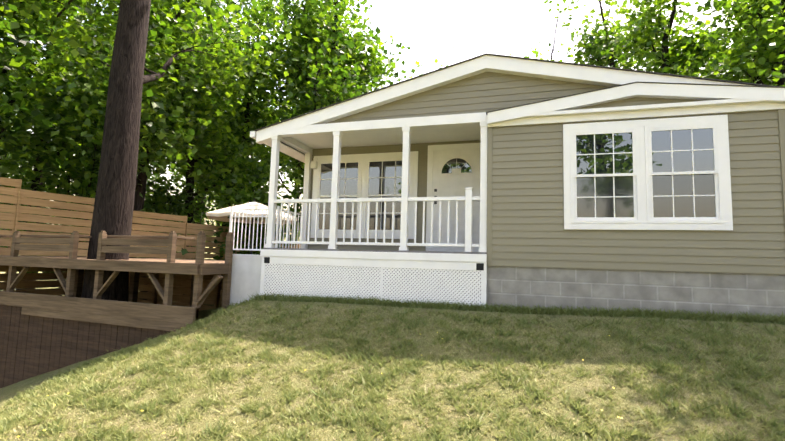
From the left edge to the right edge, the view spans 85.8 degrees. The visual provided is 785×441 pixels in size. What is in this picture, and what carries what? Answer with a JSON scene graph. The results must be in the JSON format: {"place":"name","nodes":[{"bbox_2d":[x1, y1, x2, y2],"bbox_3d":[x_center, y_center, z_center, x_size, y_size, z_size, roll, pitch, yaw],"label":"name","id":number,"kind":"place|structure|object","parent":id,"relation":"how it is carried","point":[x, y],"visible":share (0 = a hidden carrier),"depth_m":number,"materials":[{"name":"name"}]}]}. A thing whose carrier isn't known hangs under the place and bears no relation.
{"place":"outdoors","nodes":[
{"label":"outdoors","id":0,"kind":"place"},
{"bbox_2d":[15,67,86,226],"bbox_3d":[-21.168,-5.030,27.615,8.943,19.546,9.515,0,-6,17],"label":"tree","id":1,"kind":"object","parent":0,"point":[32,169],"depth_m":26.82,"materials":[{"name":"green plant"}]},
{"bbox_2d":[145,149,174,194],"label":"tree","id":2,"kind":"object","parent":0,"point":[151,178],"depth_m":36.25,"materials":[{"name":"green plant"}]},
{"bbox_2d":[170,165,220,258],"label":"tree","id":3,"kind":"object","parent":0,"point":[197,209],"depth_m":37.93,"materials":[{"name":"green plant"}]},
{"bbox_2d":[1,0,748,230],"label":"sky","id":4,"kind":"structure","parent":0,"point":[431,29],"materials":[{"name":"white"}]},
{"bbox_2d":[0,233,784,440],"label":"lawn terrain","id":5,"kind":"structure","parent":0,"point":[10,391],"depth_m":4.20,"materials":[{"name":"green plant"}]},
{"bbox_2d":[0,127,40,246],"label":"tree","id":6,"kind":"object","parent":5,"relation":"on","point":[37,176],"visible":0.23,"depth_m":14.99,"materials":[{"name":"green plant"}]},
{"bbox_2d":[0,127,57,255],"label":"tree","id":7,"kind":"object","parent":5,"relation":"on","point":[3,175],"depth_m":18.07,"materials":[{"name":"green plant"}]},
{"bbox_2d":[0,138,62,247],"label":"tree","id":8,"kind":"object","parent":5,"relation":"on","point":[8,157],"depth_m":22.58,"materials":[{"name":"green plant"}]},
{"bbox_2d":[0,0,108,203],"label":"tree","id":9,"kind":"object","parent":5,"relation":"on","point":[17,79],"depth_m":12.32,"materials":[{"name":"green plant"}]},
{"bbox_2d":[0,0,117,289],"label":"tree","id":10,"kind":"object","parent":5,"relation":"on","point":[75,112],"depth_m":17.48,"materials":[{"name":"green plant"}]},
{"bbox_2d":[0,81,137,295],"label":"tree","id":11,"kind":"object","parent":5,"relation":"on","point":[51,143],"depth_m":14.53,"materials":[{"name":"green plant"}]},
{"bbox_2d":[0,114,162,290],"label":"tree","id":12,"kind":"object","parent":5,"relation":"on","point":[76,183],"depth_m":13.22,"materials":[{"name":"green plant"}]},
{"bbox_2d":[8,5,157,188],"bbox_3d":[-17.045,-7.025,24.622,7.925,22.995,9.688,0,-6,17],"label":"tree","id":13,"kind":"object","parent":5,"relation":"on","point":[58,166],"depth_m":22.42,"materials":[{"name":"green plant"}]},
{"bbox_2d":[7,0,198,279],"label":"tree","id":14,"kind":"object","parent":5,"relation":"on","point":[57,49],"depth_m":16.18,"materials":[{"name":"green plant"}]},
{"bbox_2d":[0,231,233,387],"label":"wood deck","id":15,"kind":"structure","parent":5,"relation":"on","point":[40,334],"depth_m":7.55,"materials":[{"name":"brown wood"}]},
{"bbox_2d":[206,199,296,253],"bbox_3d":[-4.496,0.295,13.578,2.687,2.000,2.687,-1,-6,28],"label":"patio umbrella","id":16,"kind":"object","parent":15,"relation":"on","point":[223,214],"visible":0.71,"depth_m":13.20,"materials":[{"name":"fabric"}]},
{"bbox_2d":[0,177,300,304],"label":"privacy fence","id":17,"kind":"object","parent":5,"relation":"on","point":[13,216],"visible":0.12,"depth_m":11.14,"materials":[{"name":"brown wood"}]},
{"bbox_2d":[45,0,261,257],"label":"tree","id":18,"kind":"object","parent":5,"relation":"on","point":[172,112],"depth_m":13.07,"materials":[{"name":"green plant"}]},
{"bbox_2d":[89,166,218,258],"bbox_3d":[-8.591,0.585,15.405,4.205,5.872,5.208,0,-6,17],"label":"tree","id":19,"kind":"object","parent":5,"relation":"on","point":[158,205],"depth_m":15.76,"materials":[{"name":"green plant"}]},
{"bbox_2d":[0,0,319,301],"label":"tree","id":20,"kind":"object","parent":5,"relation":"on","point":[115,194],"depth_m":9.42,"materials":[{"name":"plant"}]},
{"bbox_2d":[129,272,223,310],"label":"under deck boards","id":21,"kind":"object","parent":5,"relation":"on","point":[216,292],"visible":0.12,"depth_m":11.45,"materials":[{"name":"brown wood"}]},
{"bbox_2d":[144,170,216,258],"bbox_3d":[-10.180,0.689,17.907,4.473,6.090,4.029,0,-6,17],"label":"tree","id":22,"kind":"object","parent":5,"relation":"on","point":[155,185],"depth_m":17.64,"materials":[{"name":"green plant"}]},
{"bbox_2d":[77,0,303,294],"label":"tree","id":23,"kind":"object","parent":5,"relation":"on","point":[216,134],"depth_m":16.98,"materials":[{"name":"green plant"}]},
{"bbox_2d":[151,174,232,258],"bbox_3d":[-10.815,0.178,23.650,4.751,8.327,5.186,0,-6,17],"label":"tree","id":24,"kind":"object","parent":5,"relation":"on","point":[201,209],"depth_m":23.59,"materials":[{"name":"green plant"}]},
{"bbox_2d":[165,0,236,223],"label":"tree","id":25,"kind":"object","parent":5,"relation":"on","point":[180,175],"depth_m":29.94,"materials":[{"name":"green plant"}]},
{"bbox_2d":[151,0,295,231],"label":"tree","id":26,"kind":"object","parent":5,"relation":"on","point":[240,106],"depth_m":22.80,"materials":[{"name":"green plant"}]},
{"bbox_2d":[179,0,300,223],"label":"tree","id":27,"kind":"object","parent":5,"relation":"on","point":[254,116],"depth_m":20.88,"materials":[{"name":"green plant"}]},
{"bbox_2d":[181,144,300,259],"bbox_3d":[-5.179,0.203,15.598,4.258,6.317,5.522,0,-6,17],"label":"tree","id":28,"kind":"object","parent":5,"relation":"on","point":[261,197],"depth_m":15.61,"materials":[{"name":"green plant"}]},
{"bbox_2d":[229,254,261,305],"bbox_3d":[-1.715,1.956,10.534,0.668,2.075,6.500,0,-6,17],"label":"panel","id":29,"kind":"object","parent":5,"relation":"on","point":[245,275],"visible":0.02,"depth_m":7.49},
{"bbox_2d":[229,206,300,250],"bbox_3d":[-2.547,0.240,8.642,1.090,0.935,1.020,0,-6,17],"label":"railing","id":30,"kind":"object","parent":29,"relation":"on","point":[278,209],"depth_m":8.22,"materials":[{"name":"metal"}]},
{"bbox_2d":[202,163,300,250],"bbox_3d":[-6.492,0.543,18.476,5.136,6.600,4.292,0,-6,17],"label":"tree","id":31,"kind":"object","parent":5,"relation":"on","point":[278,188],"depth_m":18.44,"materials":[{"name":"green plant"}]},
{"bbox_2d":[255,40,301,240],"bbox_3d":[-7.666,-7.144,36.745,10.528,23.792,10.870,0,-6,17],"label":"tree","id":32,"kind":"object","parent":5,"relation":"on","point":[282,119],"depth_m":34.37,"materials":[{"name":"green plant"}]},
{"bbox_2d":[275,159,303,246],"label":"tree","id":33,"kind":"object","parent":5,"relation":"on","point":[298,204],"depth_m":22.65,"materials":[{"name":"green plant"}]},
{"bbox_2d":[238,0,386,198],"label":"tree","id":34,"kind":"object","parent":5,"relation":"on","point":[302,26],"depth_m":17.23,"materials":[{"name":"green plant"}]},
{"bbox_2d":[274,0,414,174],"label":"tree","id":35,"kind":"object","parent":5,"relation":"on","point":[373,48],"depth_m":19.13,"materials":[{"name":"green plant"}]},
{"bbox_2d":[286,0,405,162],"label":"tree","id":36,"kind":"object","parent":5,"relation":"on","point":[363,2],"depth_m":27.89,"materials":[{"name":"green plant"}]},
{"bbox_2d":[260,122,487,304],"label":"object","id":37,"kind":"object","parent":5,"relation":"on","point":[403,257],"visible":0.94,"depth_m":6.88,"materials":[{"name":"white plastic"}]},
{"bbox_2d":[264,264,481,305],"bbox_3d":[-0.454,1.234,6.770,3.690,0.970,0.008,0,-6,17],"label":"lattice skirting","id":38,"kind":"object","parent":37,"relation":"attached to","point":[466,282],"visible":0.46,"depth_m":6.74,"materials":[{"name":"white plastic"}]},
{"bbox_2d":[377,61,419,87],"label":"tree","id":39,"kind":"object","parent":5,"relation":"on","point":[416,62],"depth_m":23.21,"materials":[{"name":"green plant"}]},
{"bbox_2d":[388,47,454,79],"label":"tree","id":40,"kind":"object","parent":5,"relation":"on","point":[436,60],"depth_m":19.10,"materials":[{"name":"green plant"}]},
{"bbox_2d":[250,53,784,316],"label":"house","id":41,"kind":"structure","parent":5,"relation":"on","point":[525,109],"depth_m":6.10,"materials":[{"name":"plastic"}]},
{"bbox_2d":[310,115,732,251],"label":"windows and door","id":42,"kind":"structure","parent":41,"relation":"attached to","point":[662,174],"depth_m":5.99,"materials":[{"name":"white plastic"}]},
{"bbox_2d":[521,0,586,60],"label":"thin tree","id":43,"kind":"object","parent":5,"relation":"on","point":[534,51],"depth_m":23.36,"materials":[{"name":"green plant"}]},
{"bbox_2d":[559,0,690,69],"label":"tree","id":44,"kind":"object","parent":5,"relation":"on","point":[592,48],"depth_m":28.63,"materials":[{"name":"green plant"}]},
{"bbox_2d":[599,0,744,80],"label":"tree","id":45,"kind":"object","parent":5,"relation":"on","point":[691,50],"depth_m":20.89,"materials":[{"name":"green plant"}]},
{"bbox_2d":[675,0,784,85],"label":"tree","id":46,"kind":"object","parent":5,"relation":"on","point":[730,57],"depth_m":16.33,"materials":[{"name":"green plant"}]},
{"bbox_2d":[728,3,763,75],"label":"tree","id":47,"kind":"object","parent":5,"relation":"on","point":[762,10],"depth_m":26.08,"materials":[{"name":"green plant"}]},
{"bbox_2d":[719,0,781,84],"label":"tree","id":48,"kind":"object","parent":5,"relation":"on","point":[755,19],"depth_m":18.92,"materials":[{"name":"green plant"}]},
{"bbox_2d":[718,56,784,86],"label":"tree","id":49,"kind":"object","parent":5,"relation":"on","point":[760,72],"depth_m":11.80,"materials":[{"name":"green plant"}]},
{"bbox_3d":[8.068,-5.011,5.974,4.768,13.601,4.229,0,-6,17],"label":"locust tree wood","id":50,"kind":"object","parent":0,"visible":0},
{"bbox_2d":[676,0,784,75],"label":"tree","id":51,"kind":"object","parent":50,"relation":"attached to","point":[766,7],"visible":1,"depth_m":8.51,"materials":[{"name":"green plant"}]}
]}

